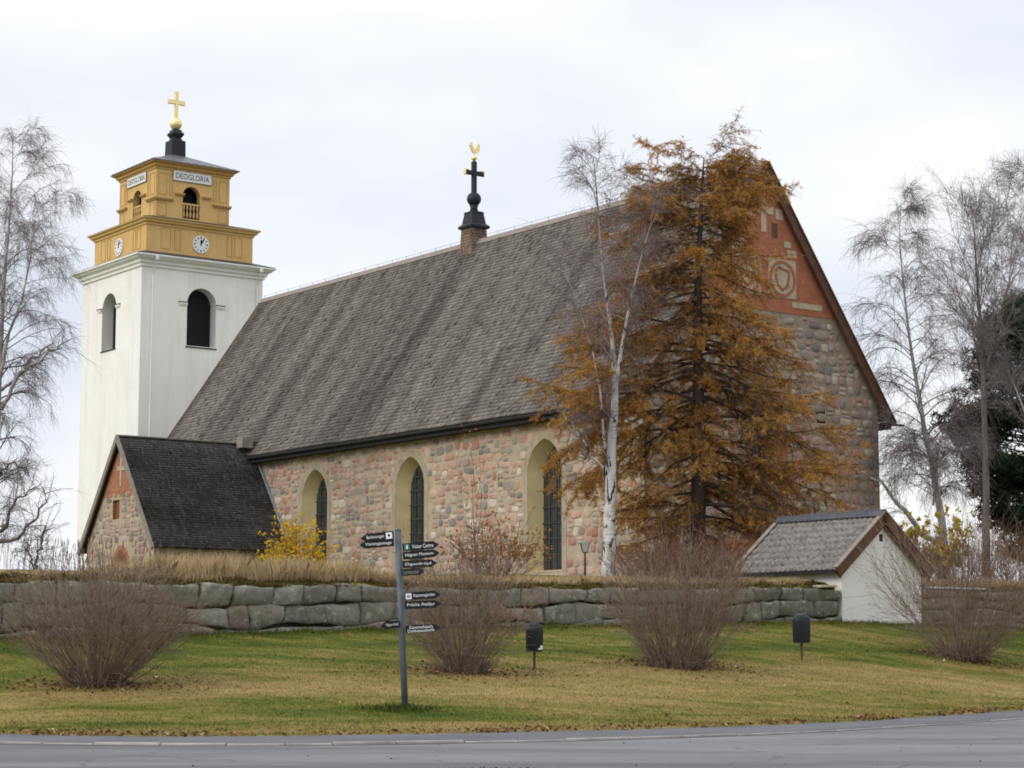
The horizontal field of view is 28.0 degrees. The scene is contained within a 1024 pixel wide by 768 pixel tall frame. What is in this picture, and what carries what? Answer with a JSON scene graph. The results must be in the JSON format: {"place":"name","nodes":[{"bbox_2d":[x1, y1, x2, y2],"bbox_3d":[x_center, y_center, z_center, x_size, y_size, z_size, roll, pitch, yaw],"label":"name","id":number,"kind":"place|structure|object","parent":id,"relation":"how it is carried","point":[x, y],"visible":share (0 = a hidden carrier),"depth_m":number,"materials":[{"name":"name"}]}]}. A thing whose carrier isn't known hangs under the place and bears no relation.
{"place":"outdoors","nodes":[
{"label":"outdoors","id":0,"kind":"place"},
{"bbox_2d":[309,700,476,715],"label":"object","id":1,"kind":"structure","parent":0,"point":[393,707],"depth_m":42.27,"materials":[{"name":"green plant"}]},
{"bbox_2d":[0,569,1023,745],"bbox_3d":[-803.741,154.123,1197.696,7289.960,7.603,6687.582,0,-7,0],"label":"ground","id":2,"kind":"structure","parent":0,"point":[377,661],"depth_m":49.25,"materials":[{"name":"green plant"}]},
{"bbox_2d":[0,437,84,569],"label":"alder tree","id":3,"kind":"object","parent":2,"relation":"on","point":[10,509],"visible":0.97,"depth_m":92.22,"materials":[{"name":"grey plant"}]},
{"bbox_2d":[0,114,101,495],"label":"birch tree","id":4,"kind":"object","parent":2,"relation":"on","point":[9,215],"visible":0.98,"depth_m":101.39,"materials":[{"name":"grey plant"}]},
{"bbox_2d":[0,535,201,575],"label":"dry weeds","id":5,"kind":"object","parent":2,"relation":"on","point":[69,559],"visible":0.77,"depth_m":53.76,"materials":[{"name":"brown plant"}]},
{"bbox_2d":[0,524,228,687],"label":"bare shrub","id":6,"kind":"object","parent":2,"relation":"on","point":[100,671],"visible":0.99,"depth_m":45.26,"materials":[{"name":"brown plant"}]},
{"bbox_2d":[70,92,275,570],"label":"bell tower","id":7,"kind":"structure","parent":2,"relation":"on","point":[176,276],"depth_m":143.35,"materials":[{"name":"paint"}]},
{"bbox_2d":[96,293,120,352],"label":"belfry window","id":8,"kind":"structure","parent":7,"relation":"in","point":[108,312],"depth_m":144.83,"materials":[{"name":"paint"}]},
{"bbox_2d":[179,288,225,349],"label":"belfry window","id":9,"kind":"structure","parent":7,"relation":"in","point":[201,305],"depth_m":143.28,"materials":[{"name":"paint"}]},
{"bbox_2d":[255,509,344,566],"bbox_3d":[-6.461,4.941,62.077,2.690,2.276,2.910,0,-7,0],"label":"yellow shrub","id":10,"kind":"object","parent":2,"relation":"on","point":[313,549],"visible":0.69,"depth_m":61.61,"materials":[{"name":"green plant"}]},
{"bbox_2d":[360,529,440,708],"bbox_3d":[-2.277,5.025,42.576,1.662,4.061,0.397,-3,-7,0],"label":"signpost","id":11,"kind":"object","parent":2,"relation":"on","point":[378,540],"visible":1,"depth_m":42.72,"materials":[{"name":"grey metal"}]},
{"bbox_2d":[0,580,841,638],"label":"stone wall","id":12,"kind":"structure","parent":2,"relation":"on","point":[293,607],"depth_m":57.15,"materials":[{"name":"stone"}]},
{"bbox_2d":[813,585,836,587],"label":"flat stone","id":13,"kind":"object","parent":12,"relation":"on","point":[821,586],"visible":1,"depth_m":68.00,"materials":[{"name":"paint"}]},
{"bbox_2d":[374,507,568,676],"bbox_3d":[-1.009,5.279,50.579,4.821,4.652,5.043,0,-7,0],"label":"bare shrub","id":14,"kind":"object","parent":2,"relation":"on","point":[451,661],"visible":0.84,"depth_m":50.25,"materials":[{"name":"brown plant"}]},
{"bbox_2d":[448,424,515,573],"bbox_3d":[-1.071,3.804,64.049,2.233,4.993,1.778,6,-9,-37],"label":"sapling","id":15,"kind":"object","parent":2,"relation":"on","point":[479,504],"visible":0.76,"depth_m":64.02,"materials":[{"name":"brown plant"}]},
{"bbox_2d":[77,142,903,578],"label":"stone church","id":16,"kind":"structure","parent":2,"relation":"on","point":[351,406],"depth_m":108.97,"materials":[{"name":"grey stone"}]},
{"bbox_2d":[299,463,330,566],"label":"window","id":17,"kind":"structure","parent":16,"relation":"in","point":[315,490],"depth_m":114.71,"materials":[{"name":"yellow paint"}]},
{"bbox_2d":[392,450,427,573],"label":"window","id":18,"kind":"structure","parent":16,"relation":"in","point":[410,477],"depth_m":107.02,"materials":[{"name":"yellow paint"}]},
{"bbox_2d":[523,431,566,572],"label":"window","id":19,"kind":"structure","parent":16,"relation":"in","point":[546,511],"depth_m":97.68,"materials":[{"name":"yellow paint"}]},
{"bbox_2d":[745,397,788,517],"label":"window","id":20,"kind":"structure","parent":16,"relation":"in","point":[751,453],"depth_m":96.52,"materials":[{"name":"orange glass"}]},
{"bbox_2d":[440,506,555,576],"bbox_3d":[-0.492,4.950,63.123,3.734,2.376,3.813,0,-7,0],"label":"leafy shrub","id":21,"kind":"object","parent":2,"relation":"on","point":[516,552],"visible":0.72,"depth_m":63.15,"materials":[{"name":"brown plant"}]},
{"bbox_2d":[0,545,1023,587],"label":"dry grass","id":22,"kind":"structure","parent":2,"relation":"on","point":[225,568],"depth_m":57.12,"materials":[{"name":"beige plant"}]},
{"bbox_2d":[0,624,1023,736],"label":"fallen leaves","id":23,"kind":"object","parent":2,"relation":"on","point":[483,729],"visible":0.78,"depth_m":44.33,"materials":[{"name":"brown plant"}]},
{"bbox_2d":[0,718,1023,745],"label":"kerb","id":24,"kind":"structure","parent":2,"relation":"on","point":[355,743],"depth_m":34.06,"materials":[{"name":"concrete"}]},
{"bbox_2d":[0,618,1023,645],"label":"wall foot grass","id":25,"kind":"structure","parent":2,"relation":"on","point":[847,622],"depth_m":60.06,"materials":[{"name":"green plant"}]},
{"bbox_2d":[0,569,1023,592],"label":"turf fringe","id":26,"kind":"object","parent":2,"relation":"on","point":[235,581],"visible":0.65,"depth_m":58.12,"materials":[{"name":"brown plant"}]},
{"bbox_2d":[526,623,542,668],"bbox_3d":[0.570,6.761,52.214,0.434,1.365,0.362,2,-8,-14],"label":"litter bin","id":27,"kind":"object","parent":2,"relation":"on","point":[534,641],"visible":0.81,"depth_m":52.10,"materials":[{"name":"black plastic"}]},
{"bbox_2d":[580,541,589,575],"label":"path lamp","id":28,"kind":"object","parent":2,"relation":"on","point":[584,546],"visible":0.93,"depth_m":77.72,"materials":[{"name":"black metal"}]},
{"bbox_2d":[505,125,711,576],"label":"birch tree","id":29,"kind":"object","parent":2,"relation":"on","point":[609,516],"visible":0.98,"depth_m":77.42,"materials":[{"name":"white plant"}]},
{"bbox_2d":[601,526,715,580],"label":"bare shrub","id":30,"kind":"object","parent":2,"relation":"on","point":[664,554],"visible":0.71,"depth_m":66.16,"materials":[{"name":"brown plant"}]},
{"bbox_2d":[574,508,776,671],"bbox_3d":[4.333,5.410,54.682,5.416,4.713,5.649,0,-7,0],"label":"bare shrub","id":31,"kind":"object","parent":2,"relation":"on","point":[676,656],"visible":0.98,"depth_m":54.12,"materials":[{"name":"brown plant"}]},
{"bbox_2d":[514,104,870,577],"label":"larch tree","id":32,"kind":"object","parent":2,"relation":"on","point":[728,199],"visible":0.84,"depth_m":80.07,"materials":[{"name":"orange plant"}]},
{"bbox_2d":[668,521,759,579],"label":"bare shrub","id":33,"kind":"object","parent":2,"relation":"on","point":[725,542],"visible":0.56,"depth_m":67.62,"materials":[{"name":"brown plant"}]},
{"bbox_2d":[792,614,809,659],"bbox_3d":[8.274,7.323,58.594,0.486,1.506,0.405,2,-8,-14],"label":"litter bin","id":34,"kind":"object","parent":2,"relation":"on","point":[801,628],"visible":0.99,"depth_m":58.47,"materials":[{"name":"black plastic"}]},
{"bbox_2d":[733,509,934,623],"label":"gatehouse","id":35,"kind":"object","parent":2,"relation":"on","point":[813,546],"visible":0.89,"depth_m":70.10,"materials":[{"name":"paint"}]},
{"bbox_2d":[836,174,1018,579],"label":"birch tree","id":36,"kind":"object","parent":2,"relation":"on","point":[936,461],"visible":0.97,"depth_m":100.30,"materials":[{"name":"grey plant"}]},
{"bbox_2d":[836,483,1023,669],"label":"bare shrub","id":37,"kind":"object","parent":2,"relation":"on","point":[966,653],"visible":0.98,"depth_m":63.40,"materials":[{"name":"brown plant"}]},
{"bbox_2d":[908,518,965,579],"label":"bare shrub","id":38,"kind":"object","parent":2,"relation":"on","point":[923,547],"visible":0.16,"depth_m":78.15,"materials":[{"name":"plant"}]},
{"bbox_2d":[899,504,975,580],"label":"yellow tree","id":39,"kind":"object","parent":2,"relation":"on","point":[938,514],"visible":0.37,"depth_m":79.24,"materials":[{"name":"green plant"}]},
{"bbox_2d":[914,154,1023,578],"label":"alder tree","id":40,"kind":"object","parent":2,"relation":"on","point":[970,318],"visible":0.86,"depth_m":95.83,"materials":[{"name":"grey plant"}]},
{"bbox_2d":[918,503,1022,580],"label":"bare shrub","id":41,"kind":"object","parent":2,"relation":"on","point":[986,550],"visible":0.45,"depth_m":79.19,"materials":[{"name":"brown plant"}]},
{"bbox_2d":[920,290,1023,564],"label":"pine tree","id":42,"kind":"object","parent":2,"relation":"on","point":[1008,484],"visible":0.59,"depth_m":105.46,"materials":[{"name":"green plant"}]},
{"bbox_2d":[921,589,1023,627],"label":"stone wall","id":43,"kind":"structure","parent":2,"relation":"on","point":[979,604],"depth_m":72.26,"materials":[{"name":"stone"}]},
{"bbox_2d":[927,587,984,589],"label":"coping slab","id":44,"kind":"structure","parent":43,"relation":"on","point":[949,588],"depth_m":71.52,"materials":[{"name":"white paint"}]},
{"bbox_2d":[959,148,1023,429],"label":"birch tree","id":45,"kind":"object","parent":2,"relation":"on","point":[1020,180],"visible":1,"depth_m":89.24,"materials":[{"name":"grey plant"}]},
{"bbox_2d":[966,516,1023,581],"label":"bare shrub","id":46,"kind":"object","parent":2,"relation":"on","point":[1005,575],"visible":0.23,"depth_m":81.72,"materials":[{"name":"brown plant"}]},
{"bbox_2d":[0,719,1023,767],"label":"road","id":47,"kind":"structure","parent":0,"point":[997,744],"depth_m":31.07,"materials":[{"name":"grey asphalt"}]},
{"bbox_2d":[0,710,1023,745],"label":"pavement","id":48,"kind":"structure","parent":0,"point":[797,728],"depth_m":36.08,"materials":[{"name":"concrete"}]},
{"bbox_2d":[0,0,1023,580],"label":"sky","id":49,"kind":"structure","parent":0,"point":[348,127],"materials":[{"name":"white"}]},
{"bbox_2d":[192,741,980,767],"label":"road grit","id":50,"kind":"object","parent":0,"point":[528,767],"visible":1,"depth_m":27.50,"materials":[{"name":"stone"}]}
]}

